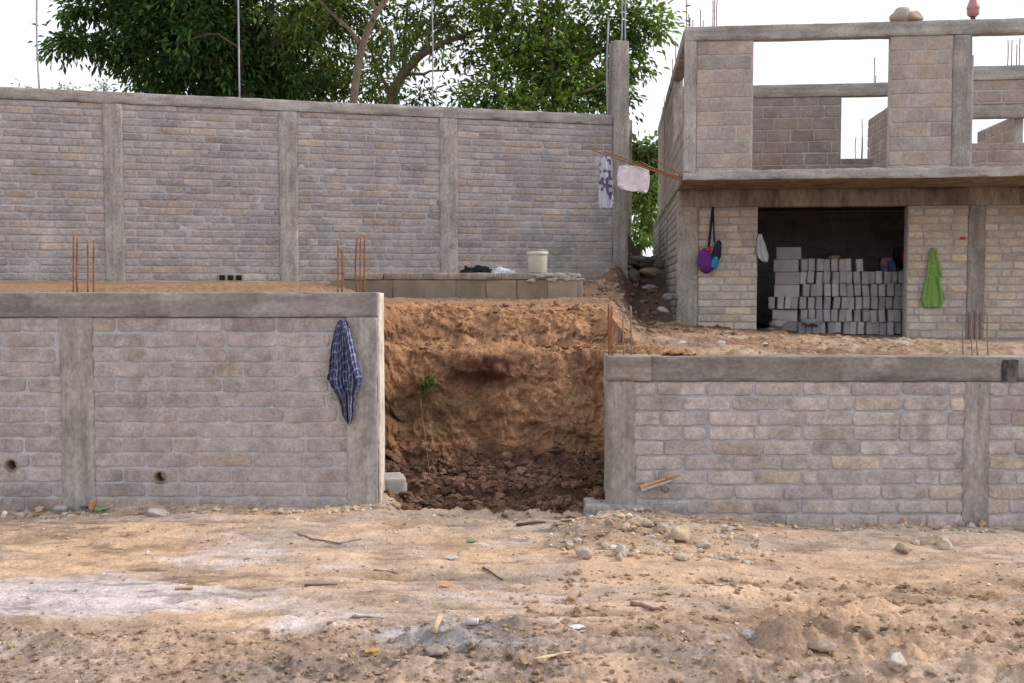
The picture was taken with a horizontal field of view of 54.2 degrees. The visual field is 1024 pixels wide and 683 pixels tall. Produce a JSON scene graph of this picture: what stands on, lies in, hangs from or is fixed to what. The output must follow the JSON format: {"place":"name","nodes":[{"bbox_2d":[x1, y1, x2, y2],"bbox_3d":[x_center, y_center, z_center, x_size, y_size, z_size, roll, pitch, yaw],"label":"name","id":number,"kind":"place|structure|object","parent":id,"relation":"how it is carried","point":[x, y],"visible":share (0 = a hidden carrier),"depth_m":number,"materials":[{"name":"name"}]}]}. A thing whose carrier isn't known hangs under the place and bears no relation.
{"place":"outdoors","nodes":[
{"label":"outdoors","id":0,"kind":"place"},
{"bbox_2d":[0,234,1023,682],"bbox_3d":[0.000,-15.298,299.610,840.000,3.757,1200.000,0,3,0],"label":"ground","id":1,"kind":"structure","parent":0,"point":[538,398],"depth_m":6.12,"materials":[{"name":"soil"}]},
{"bbox_2d":[53,504,67,513],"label":"stone","id":2,"kind":"object","parent":1,"relation":"on","point":[59,508],"visible":0.95,"depth_m":7.60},
{"bbox_2d":[85,75,118,90],"bbox_3d":[-10.797,-4.263,26.721,0.983,5.576,1.164,-3,4,-44],"label":"shrub","id":3,"kind":"object","parent":1,"relation":"on","point":[102,86],"visible":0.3,"depth_m":26.61,"materials":[{"name":"green plant"}]},
{"bbox_2d":[147,508,167,516],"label":"stone","id":4,"kind":"object","parent":1,"relation":"on","point":[157,512],"visible":1,"depth_m":7.37,"materials":[{"name":"stone"}]},
{"bbox_2d":[0,231,384,511],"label":"retaining wall","id":5,"kind":"structure","parent":1,"relation":"on","point":[115,399],"depth_m":7.63,"materials":[{"name":"brick"}]},
{"bbox_2d":[327,320,362,424],"bbox_3d":[-1.261,0.234,7.553,0.270,0.796,0.099,0,3,8],"label":"cloth","id":6,"kind":"object","parent":5,"relation":"hanging from","point":[344,377],"visible":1,"depth_m":7.54,"materials":[{"name":"fabric"}]},
{"bbox_2d":[28,0,370,101],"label":"tree","id":7,"kind":"object","parent":1,"relation":"on","point":[179,44],"visible":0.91,"depth_m":19.45,"materials":[{"name":"green plant"}]},
{"bbox_2d":[0,0,628,281],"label":"perimeter wall","id":8,"kind":"structure","parent":1,"relation":"on","point":[138,187],"depth_m":15.86,"materials":[{"name":"brick"}]},
{"bbox_2d":[294,531,361,543],"bbox_3d":[-1.269,1.322,6.727,0.491,0.027,0.171,1,3,13],"label":"stick","id":9,"kind":"object","parent":1,"relation":"on","point":[325,540],"visible":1,"depth_m":6.69,"materials":[{"name":"brown wood"}]},
{"bbox_2d":[241,0,447,103],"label":"tree","id":10,"kind":"object","parent":1,"relation":"on","point":[342,11],"visible":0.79,"depth_m":18.87,"materials":[{"name":"green plant"}]},
{"bbox_2d":[385,472,406,494],"bbox_3d":[-0.975,1.229,8.187,0.213,0.284,0.316,-1,3,-14],"label":"concrete remnant","id":11,"kind":"object","parent":1,"relation":"on","point":[395,483],"visible":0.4,"depth_m":8.04,"materials":[{"name":"concrete"}]},
{"bbox_2d":[284,0,511,107],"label":"tree","id":12,"kind":"object","parent":1,"relation":"on","point":[447,26],"visible":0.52,"depth_m":20.21,"materials":[{"name":"green plant"}]},
{"bbox_2d":[423,643,448,656],"bbox_3d":[-0.344,1.398,4.517,0.105,0.053,0.148,-1,3,-24],"label":"stone","id":13,"kind":"object","parent":1,"relation":"on","point":[434,649],"visible":1,"depth_m":4.49,"materials":[{"name":"stone"}]},
{"bbox_2d":[431,612,443,633],"bbox_3d":[-0.362,1.363,4.830,0.035,0.058,0.174,0,3,6],"label":"corn cob","id":14,"kind":"object","parent":1,"relation":"on","point":[438,620],"visible":1,"depth_m":4.79,"materials":[{"name":"beige food"}]},
{"bbox_2d":[331,272,584,299],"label":"foundation kerb","id":15,"kind":"structure","parent":1,"relation":"on","point":[510,286],"depth_m":13.23,"materials":[{"name":"concrete"}]},
{"bbox_2d":[459,265,491,272],"bbox_3d":[-0.494,-0.966,13.397,0.476,0.122,0.296,0,3,0],"label":"clothes heap","id":16,"kind":"object","parent":15,"relation":"on","point":[479,269],"visible":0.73,"depth_m":13.33,"materials":[{"name":"fabric"}]},
{"bbox_2d":[492,266,514,272],"bbox_3d":[-0.101,-0.956,13.383,0.340,0.105,0.259,0,3,0],"label":"clothes heap","id":17,"kind":"object","parent":15,"relation":"on","point":[499,269],"visible":0.8,"depth_m":13.33,"materials":[{"name":"fabric"}]},
{"bbox_2d":[527,251,547,272],"bbox_3d":[0.342,-1.060,13.411,0.290,0.282,0.290,0,3,0],"label":"bucket","id":18,"kind":"object","parent":15,"relation":"on","point":[537,261],"visible":0.98,"depth_m":13.30,"materials":[{"name":"plastic"}]},
{"bbox_2d":[465,618,478,624],"bbox_3d":[-0.198,1.377,4.916,0.066,0.039,0.036,0,3,6],"label":"tin can","id":19,"kind":"object","parent":1,"relation":"on","point":[471,621],"visible":1,"depth_m":4.90,"materials":[{"name":"metal"}]},
{"bbox_2d":[385,300,605,518],"bbox_3d":[-0.074,0.471,9.046,1.975,1.673,2.794,0,3,0],"label":"rubble","id":20,"kind":"object","parent":1,"relation":"on","point":[462,479],"visible":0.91,"depth_m":8.23,"materials":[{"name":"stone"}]},
{"bbox_2d":[415,374,438,479],"bbox_3d":[-0.763,0.710,8.595,0.222,0.807,0.875,0,3,0],"label":"weed","id":21,"kind":"object","parent":20,"relation":"on","point":[428,384],"visible":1,"depth_m":8.96,"materials":[{"name":"green plant"}]},
{"bbox_2d":[505,647,515,658],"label":"stone","id":22,"kind":"object","parent":1,"relation":"on","point":[509,654],"visible":1,"depth_m":4.45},
{"bbox_2d":[442,0,690,124],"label":"tree","id":23,"kind":"object","parent":1,"relation":"on","point":[558,53],"visible":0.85,"depth_m":19.47,"materials":[{"name":"green plant"}]},
{"bbox_2d":[574,546,592,558],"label":"stone","id":24,"kind":"object","parent":1,"relation":"on","point":[583,552],"visible":0.99,"depth_m":6.22,"materials":[{"name":"stone"}]},
{"bbox_2d":[615,544,628,556],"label":"stone","id":25,"kind":"object","parent":1,"relation":"on","point":[623,549],"visible":0.81,"depth_m":6.30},
{"bbox_2d":[628,118,631,238],"bbox_3d":[2.551,-2.910,21.980,0.151,3.934,0.212,0,3,0],"label":"boundary post","id":26,"kind":"object","parent":1,"relation":"on","point":[630,193],"visible":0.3,"depth_m":21.88,"materials":[{"name":"concrete"}]},
{"bbox_2d":[629,268,639,283],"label":"stone","id":27,"kind":"object","parent":1,"relation":"on","point":[634,276],"visible":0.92,"depth_m":17.55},
{"bbox_2d":[629,256,654,268],"bbox_3d":[2.368,-1.479,18.679,0.531,0.253,0.611,0,3,0],"label":"stone","id":28,"kind":"object","parent":1,"relation":"on","point":[642,262],"visible":0.81,"depth_m":18.44,"materials":[{"name":"stone"}]},
{"bbox_2d":[632,130,657,254],"bbox_3d":[4.055,-4.233,29.478,2.421,5.124,4.923,0,3,0],"label":"tree","id":29,"kind":"object","parent":1,"relation":"on","point":[645,207],"visible":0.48,"depth_m":29.92,"materials":[{"name":"green plant"}]},
{"bbox_2d":[630,601,661,610],"bbox_3d":[0.714,1.407,5.313,0.186,0.030,0.034,2,3,33],"label":"stick","id":30,"kind":"object","parent":1,"relation":"on","point":[641,604],"visible":1,"depth_m":5.31,"materials":[{"name":"brown wood"}]},
{"bbox_2d":[639,268,661,276],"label":"stone","id":31,"kind":"object","parent":1,"relation":"on","point":[646,272],"visible":0.98,"depth_m":17.83,"materials":[{"name":"stone"}]},
{"bbox_2d":[670,524,690,541],"bbox_3d":[1.124,1.301,6.718,0.160,0.137,0.136,-3,4,-43],"label":"stone","id":32,"kind":"object","parent":1,"relation":"on","point":[682,532],"visible":0.89,"depth_m":6.67,"materials":[{"name":"stone"}]},
{"bbox_2d":[675,553,690,560],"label":"stone","id":33,"kind":"object","parent":1,"relation":"on","point":[682,556],"visible":1,"depth_m":6.28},
{"bbox_2d":[696,540,711,548],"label":"stone","id":34,"kind":"object","parent":1,"relation":"on","point":[703,544],"visible":0.97,"depth_m":6.59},
{"bbox_2d":[740,628,757,640],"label":"stone","id":35,"kind":"object","parent":1,"relation":"on","point":[748,634],"visible":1,"depth_m":4.77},
{"bbox_2d":[583,304,1023,527],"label":"retaining wall","id":36,"kind":"structure","parent":1,"relation":"on","point":[835,440],"depth_m":7.64,"materials":[{"name":"brick"}]},
{"bbox_2d":[640,474,679,490],"bbox_3d":[1.132,1.080,7.636,0.313,0.124,0.028,0,3,-3],"label":"wood board","id":37,"kind":"object","parent":36,"relation":"on","point":[643,487],"visible":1,"depth_m":7.62,"materials":[{"name":"wood"}]},
{"bbox_2d":[592,0,1023,342],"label":"unfinished house","id":38,"kind":"structure","parent":1,"relation":"on","point":[743,156],"depth_m":15.14,"materials":[{"name":"brick"}]},
{"bbox_2d":[598,157,612,208],"bbox_3d":[1.327,-2.253,14.181,0.213,0.734,0.093,0,3,9],"label":"shirt","id":39,"kind":"object","parent":38,"relation":"hanging from","point":[605,197],"visible":1,"depth_m":14.19,"materials":[{"name":"fabric"}]},
{"bbox_2d":[617,165,649,193],"bbox_3d":[1.720,-2.290,14.144,0.467,0.395,0.062,0,3,0],"label":"cloth","id":40,"kind":"object","parent":38,"relation":"hanging from","point":[633,178],"visible":1,"depth_m":14.14,"materials":[{"name":"fabric"}]},
{"bbox_2d":[697,207,721,273],"bbox_3d":[2.991,-1.538,15.164,0.368,1.016,0.189,0,3,0],"label":"bag","id":41,"kind":"object","parent":38,"relation":"hanging from","point":[707,261],"visible":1,"depth_m":15.13,"materials":[{"name":"fabric"}]},
{"bbox_2d":[757,234,767,262],"bbox_3d":[3.805,-1.413,15.164,0.179,0.436,0.064,0,3,0],"label":"rag","id":42,"kind":"object","parent":38,"relation":"hanging from","point":[762,252],"visible":1,"depth_m":15.17,"materials":[{"name":"fabric"}]},
{"bbox_2d":[778,322,796,330],"bbox_3d":[4.373,-0.212,16.076,0.395,0.198,0.103,0,3,6],"label":"concrete block","id":43,"kind":"object","parent":38,"relation":"on","point":[790,326],"depth_m":16.02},
{"bbox_2d":[771,310,796,321],"bbox_3d":[4.375,-0.413,16.066,0.393,0.198,0.102,0,3,5],"label":"concrete block","id":44,"kind":"object","parent":43,"relation":"on","point":[788,315],"depth_m":16.02,"materials":[{"name":"concrete"}]},
{"bbox_2d":[766,297,774,308],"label":"concrete block","id":45,"kind":"object","parent":44,"relation":"on","point":[770,302],"depth_m":15.99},
{"bbox_2d":[775,297,783,308],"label":"concrete block","id":46,"kind":"object","parent":44,"relation":"on","point":[779,302],"depth_m":15.95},
{"bbox_2d":[784,296,791,308],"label":"concrete block","id":47,"kind":"object","parent":44,"relation":"on","point":[787,301],"depth_m":15.91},
{"bbox_2d":[791,297,797,309],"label":"concrete block","id":48,"kind":"object","parent":44,"relation":"on","point":[794,304],"depth_m":15.94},
{"bbox_2d":[773,285,798,296],"bbox_3d":[4.401,-0.813,16.043,0.393,0.198,0.102,0,3,8],"label":"concrete block","id":49,"kind":"object","parent":48,"relation":"on","point":[786,290],"depth_m":15.99,"materials":[{"name":"concrete"}]},
{"bbox_2d":[774,272,799,284],"bbox_3d":[4.412,-1.011,16.031,0.395,0.198,0.103,0,3,8],"label":"concrete block","id":50,"kind":"object","parent":49,"relation":"on","point":[786,278],"depth_m":15.98,"materials":[{"name":"concrete"}]},
{"bbox_2d":[773,260,798,271],"bbox_3d":[4.383,-1.212,16.024,0.393,0.198,0.102,0,3,6],"label":"concrete block","id":51,"kind":"object","parent":50,"relation":"on","point":[785,265],"depth_m":15.98,"materials":[{"name":"concrete"}]},
{"bbox_2d":[775,247,800,259],"bbox_3d":[4.421,-1.410,16.010,0.394,0.201,0.106,0,3,4],"label":"concrete block","id":52,"kind":"object","parent":51,"relation":"on","point":[787,253],"depth_m":15.96,"materials":[{"name":"concrete"}]},
{"bbox_2d":[797,322,804,332],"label":"concrete block","id":53,"kind":"object","parent":38,"relation":"on","point":[800,327],"depth_m":15.91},
{"bbox_2d":[797,309,807,321],"bbox_3d":[4.668,-0.418,16.131,0.103,0.198,0.395,2,2,3],"label":"concrete block","id":54,"kind":"object","parent":53,"relation":"on","point":[801,314],"depth_m":15.94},
{"bbox_2d":[798,296,805,308],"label":"concrete block","id":55,"kind":"object","parent":54,"relation":"on","point":[801,302],"depth_m":15.89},
{"bbox_2d":[819,322,824,333],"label":"concrete block","id":56,"kind":"object","parent":38,"relation":"on","point":[821,328],"depth_m":15.95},
{"bbox_2d":[823,309,829,321],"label":"concrete block","id":57,"kind":"object","parent":56,"relation":"on","point":[826,315],"depth_m":15.86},
{"bbox_2d":[822,297,830,308],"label":"concrete block","id":58,"kind":"object","parent":57,"relation":"on","point":[826,301],"depth_m":15.88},
{"bbox_2d":[823,284,830,295],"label":"concrete block","id":59,"kind":"object","parent":58,"relation":"on","point":[826,289],"depth_m":15.85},
{"bbox_2d":[825,322,834,333],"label":"concrete block","id":60,"kind":"object","parent":38,"relation":"on","point":[829,327],"depth_m":15.90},
{"bbox_2d":[835,322,840,332],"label":"concrete block","id":61,"kind":"object","parent":38,"relation":"on","point":[837,326],"depth_m":15.89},
{"bbox_2d":[829,309,837,321],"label":"concrete block","id":62,"kind":"object","parent":61,"relation":"on","point":[833,315],"depth_m":15.86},
{"bbox_2d":[837,309,845,321],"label":"concrete block","id":63,"kind":"object","parent":61,"relation":"on","point":[841,315],"depth_m":15.85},
{"bbox_2d":[830,297,839,309],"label":"concrete block","id":64,"kind":"object","parent":63,"relation":"on","point":[835,303],"depth_m":15.87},
{"bbox_2d":[828,284,838,296],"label":"concrete block","id":65,"kind":"object","parent":64,"relation":"on","point":[834,290],"depth_m":15.83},
{"bbox_2d":[829,272,838,283],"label":"concrete block","id":66,"kind":"object","parent":65,"relation":"on","point":[834,277],"depth_m":15.82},
{"bbox_2d":[829,259,837,271],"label":"concrete block","id":67,"kind":"object","parent":66,"relation":"on","point":[833,265],"depth_m":15.86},
{"bbox_2d":[840,296,848,309],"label":"concrete block","id":68,"kind":"object","parent":63,"relation":"on","point":[844,301],"depth_m":15.83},
{"bbox_2d":[837,284,846,296],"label":"concrete block","id":69,"kind":"object","parent":68,"relation":"on","point":[842,290],"depth_m":15.84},
{"bbox_2d":[839,271,845,283],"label":"concrete block","id":70,"kind":"object","parent":69,"relation":"on","point":[842,277],"depth_m":15.81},
{"bbox_2d":[837,259,845,271],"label":"concrete block","id":71,"kind":"object","parent":70,"relation":"on","point":[841,264],"depth_m":15.84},
{"bbox_2d":[841,322,849,333],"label":"concrete block","id":72,"kind":"object","parent":38,"relation":"on","point":[845,327],"depth_m":15.90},
{"bbox_2d":[856,322,863,333],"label":"concrete block","id":73,"kind":"object","parent":38,"relation":"on","point":[860,328],"depth_m":15.87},
{"bbox_2d":[852,309,860,321],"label":"concrete block","id":74,"kind":"object","parent":73,"relation":"on","point":[856,315],"depth_m":15.89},
{"bbox_2d":[854,297,861,308],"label":"concrete block","id":75,"kind":"object","parent":74,"relation":"on","point":[857,302],"depth_m":15.87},
{"bbox_2d":[853,284,860,295],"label":"concrete block","id":76,"kind":"object","parent":75,"relation":"on","point":[856,289],"depth_m":15.85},
{"bbox_2d":[852,271,859,283],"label":"concrete block","id":77,"kind":"object","parent":76,"relation":"on","point":[855,277],"depth_m":15.79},
{"bbox_2d":[852,259,862,271],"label":"concrete block","id":78,"kind":"object","parent":77,"relation":"on","point":[857,264],"depth_m":15.81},
{"bbox_2d":[859,309,869,321],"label":"concrete block","id":79,"kind":"object","parent":73,"relation":"on","point":[865,315],"depth_m":15.86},
{"bbox_2d":[862,297,869,308],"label":"concrete block","id":80,"kind":"object","parent":79,"relation":"on","point":[865,302],"depth_m":15.80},
{"bbox_2d":[858,284,868,296],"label":"concrete block","id":81,"kind":"object","parent":80,"relation":"on","point":[864,290],"depth_m":15.85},
{"bbox_2d":[860,272,868,283],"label":"concrete block","id":82,"kind":"object","parent":81,"relation":"on","point":[864,277],"depth_m":15.77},
{"bbox_2d":[864,322,872,334],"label":"concrete block","id":83,"kind":"object","parent":38,"relation":"on","point":[868,328],"depth_m":15.86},
{"bbox_2d":[869,309,877,322],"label":"concrete block","id":84,"kind":"object","parent":83,"relation":"on","point":[873,316],"depth_m":15.81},
{"bbox_2d":[870,297,877,308],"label":"concrete block","id":85,"kind":"object","parent":84,"relation":"on","point":[873,302],"depth_m":15.80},
{"bbox_2d":[868,284,877,296],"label":"concrete block","id":86,"kind":"object","parent":85,"relation":"on","point":[873,290],"depth_m":15.83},
{"bbox_2d":[873,322,878,333],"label":"concrete block","id":87,"kind":"object","parent":38,"relation":"on","point":[875,327],"depth_m":15.85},
{"bbox_2d":[873,309,885,321],"bbox_3d":[5.855,-0.414,15.999,0.102,0.198,0.393,-6,3,2],"label":"concrete block","id":88,"kind":"object","parent":87,"relation":"on","point":[880,315],"depth_m":15.81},
{"bbox_2d":[877,297,885,309],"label":"concrete block","id":89,"kind":"object","parent":88,"relation":"on","point":[881,303],"depth_m":15.82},
{"bbox_2d":[877,284,884,296],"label":"concrete block","id":90,"kind":"object","parent":89,"relation":"on","point":[881,289],"depth_m":15.82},
{"bbox_2d":[881,272,890,283],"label":"concrete block","id":91,"kind":"object","parent":90,"relation":"on","point":[886,277],"depth_m":15.76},
{"bbox_2d":[879,258,896,271],"bbox_3d":[6.013,-1.146,15.964,0.264,0.382,0.274,1,3,10],"label":"bag","id":92,"kind":"object","parent":91,"relation":"on","point":[887,265],"visible":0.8,"depth_m":15.90,"materials":[{"name":"fabric"}]},
{"bbox_2d":[884,322,893,334],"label":"concrete block","id":93,"kind":"object","parent":38,"relation":"on","point":[889,328],"depth_m":15.79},
{"bbox_2d":[885,309,893,321],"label":"concrete block","id":94,"kind":"object","parent":93,"relation":"on","point":[889,315],"depth_m":15.83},
{"bbox_2d":[885,297,892,308],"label":"concrete block","id":95,"kind":"object","parent":94,"relation":"on","point":[889,303],"depth_m":15.82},
{"bbox_2d":[885,284,893,295],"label":"concrete block","id":96,"kind":"object","parent":95,"relation":"on","point":[889,289],"depth_m":15.76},
{"bbox_2d":[893,322,901,333],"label":"concrete block","id":97,"kind":"object","parent":38,"relation":"on","point":[897,327],"depth_m":15.82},
{"bbox_2d":[894,309,900,321],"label":"concrete block","id":98,"kind":"object","parent":97,"relation":"on","point":[897,315],"depth_m":15.77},
{"bbox_2d":[893,296,900,308],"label":"concrete block","id":99,"kind":"object","parent":98,"relation":"on","point":[897,302],"depth_m":15.79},
{"bbox_2d":[893,247,903,268],"bbox_3d":[6.280,-1.354,16.163,0.228,0.351,0.240,0,3,0],"label":"bag","id":100,"kind":"object","parent":38,"relation":"hanging from","point":[898,255],"visible":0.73,"depth_m":16.11,"materials":[{"name":"fabric"}]},
{"bbox_2d":[889,7,923,21],"bbox_3d":[5.864,-4.840,14.896,0.485,0.287,0.273,0,3,0],"label":"rubble lump","id":101,"kind":"object","parent":38,"relation":"on","point":[904,14],"visible":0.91,"depth_m":14.80,"materials":[{"name":"stone"}]},
{"bbox_2d":[921,248,943,307],"bbox_3d":[6.280,-0.950,14.908,0.322,0.888,0.092,0,3,6],"label":"towel","id":102,"kind":"object","parent":38,"relation":"hanging from","point":[932,293],"visible":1,"depth_m":14.91,"materials":[{"name":"fabric"}]},
{"bbox_2d":[966,0,979,18],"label":"bottle","id":103,"kind":"object","parent":38,"relation":"on","point":[973,8],"visible":1,"depth_m":14.72,"materials":[{"name":"plastic"}]},
{"bbox_3d":[4.103,-0.183,15.801,0.207,0.114,0.180,0,3,0],"label":"rubble lump","id":104,"kind":"object","parent":38,"relation":"on","visible":0},
{"bbox_2d":[768,318,786,327],"bbox_3d":[4.190,-0.288,15.786,0.281,0.152,0.290,0,3,0],"label":"rubble lump","id":105,"kind":"object","parent":104,"relation":"on","point":[776,323],"visible":1,"depth_m":15.70,"materials":[{"name":"stone"}]},
{"bbox_2d":[800,318,822,326],"bbox_3d":[4.714,-0.303,15.732,0.311,0.143,0.244,2,3,32],"label":"rubble lump","id":106,"kind":"object","parent":1,"relation":"on","point":[811,322],"visible":1,"depth_m":15.67,"materials":[{"name":"stone"}]},
{"bbox_2d":[807,638,836,651],"bbox_3d":[1.438,1.418,4.680,0.115,0.056,0.172,-2,4,-34],"label":"stone","id":107,"kind":"object","parent":1,"relation":"on","point":[823,645],"visible":0.94,"depth_m":4.64,"materials":[{"name":"stone"}]},
{"bbox_2d":[857,625,875,638],"bbox_3d":[1.687,1.380,4.749,0.073,0.059,0.092,0,3,0],"label":"stone","id":108,"kind":"object","parent":1,"relation":"on","point":[866,631],"visible":1,"depth_m":4.73,"materials":[{"name":"stone"}]},
{"bbox_2d":[887,652,906,672],"bbox_3d":[1.693,1.412,4.391,0.079,0.074,0.117,3,4,45],"label":"stone","id":109,"kind":"object","parent":1,"relation":"on","point":[897,663],"visible":1,"depth_m":4.36,"materials":[{"name":"stone"}]},
{"bbox_2d":[894,542,909,552],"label":"stone","id":110,"kind":"object","parent":1,"relation":"on","point":[901,547],"visible":1,"depth_m":6.81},
{"bbox_2d":[935,536,953,549],"bbox_3d":[3.018,1.414,6.981,0.104,0.100,0.132,0,3,0],"label":"stone","id":111,"kind":"object","parent":1,"relation":"on","point":[943,543],"visible":0.94,"depth_m":6.95,"materials":[{"name":"stone"}]},
{"bbox_2d":[0,0,1023,256],"label":"sky","id":112,"kind":"structure","parent":0,"point":[826,61],"materials":[{"name":"white"}]},
{"bbox_2d":[806,297,814,309],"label":"concrete block","id":113,"kind":"object","parent":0,"point":[810,301],"depth_m":15.92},
{"bbox_2d":[799,284,809,296],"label":"concrete block","id":114,"kind":"object","parent":113,"relation":"on","point":[804,290],"depth_m":15.92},
{"bbox_2d":[799,272,806,283],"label":"concrete block","id":115,"kind":"object","parent":114,"relation":"on","point":[803,276],"depth_m":15.93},
{"bbox_2d":[798,259,807,271],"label":"concrete block","id":116,"kind":"object","parent":115,"relation":"on","point":[803,265],"depth_m":15.93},
{"bbox_2d":[809,284,816,296],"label":"concrete block","id":117,"kind":"object","parent":113,"relation":"on","point":[813,290],"depth_m":15.91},
{"bbox_2d":[806,271,813,283],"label":"concrete block","id":118,"kind":"object","parent":117,"relation":"on","point":[810,278],"depth_m":15.89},
{"bbox_2d":[813,272,822,283],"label":"concrete block","id":119,"kind":"object","parent":117,"relation":"on","point":[818,277],"depth_m":15.90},
{"bbox_2d":[814,259,823,271],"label":"concrete block","id":120,"kind":"object","parent":119,"relation":"on","point":[819,264],"depth_m":15.84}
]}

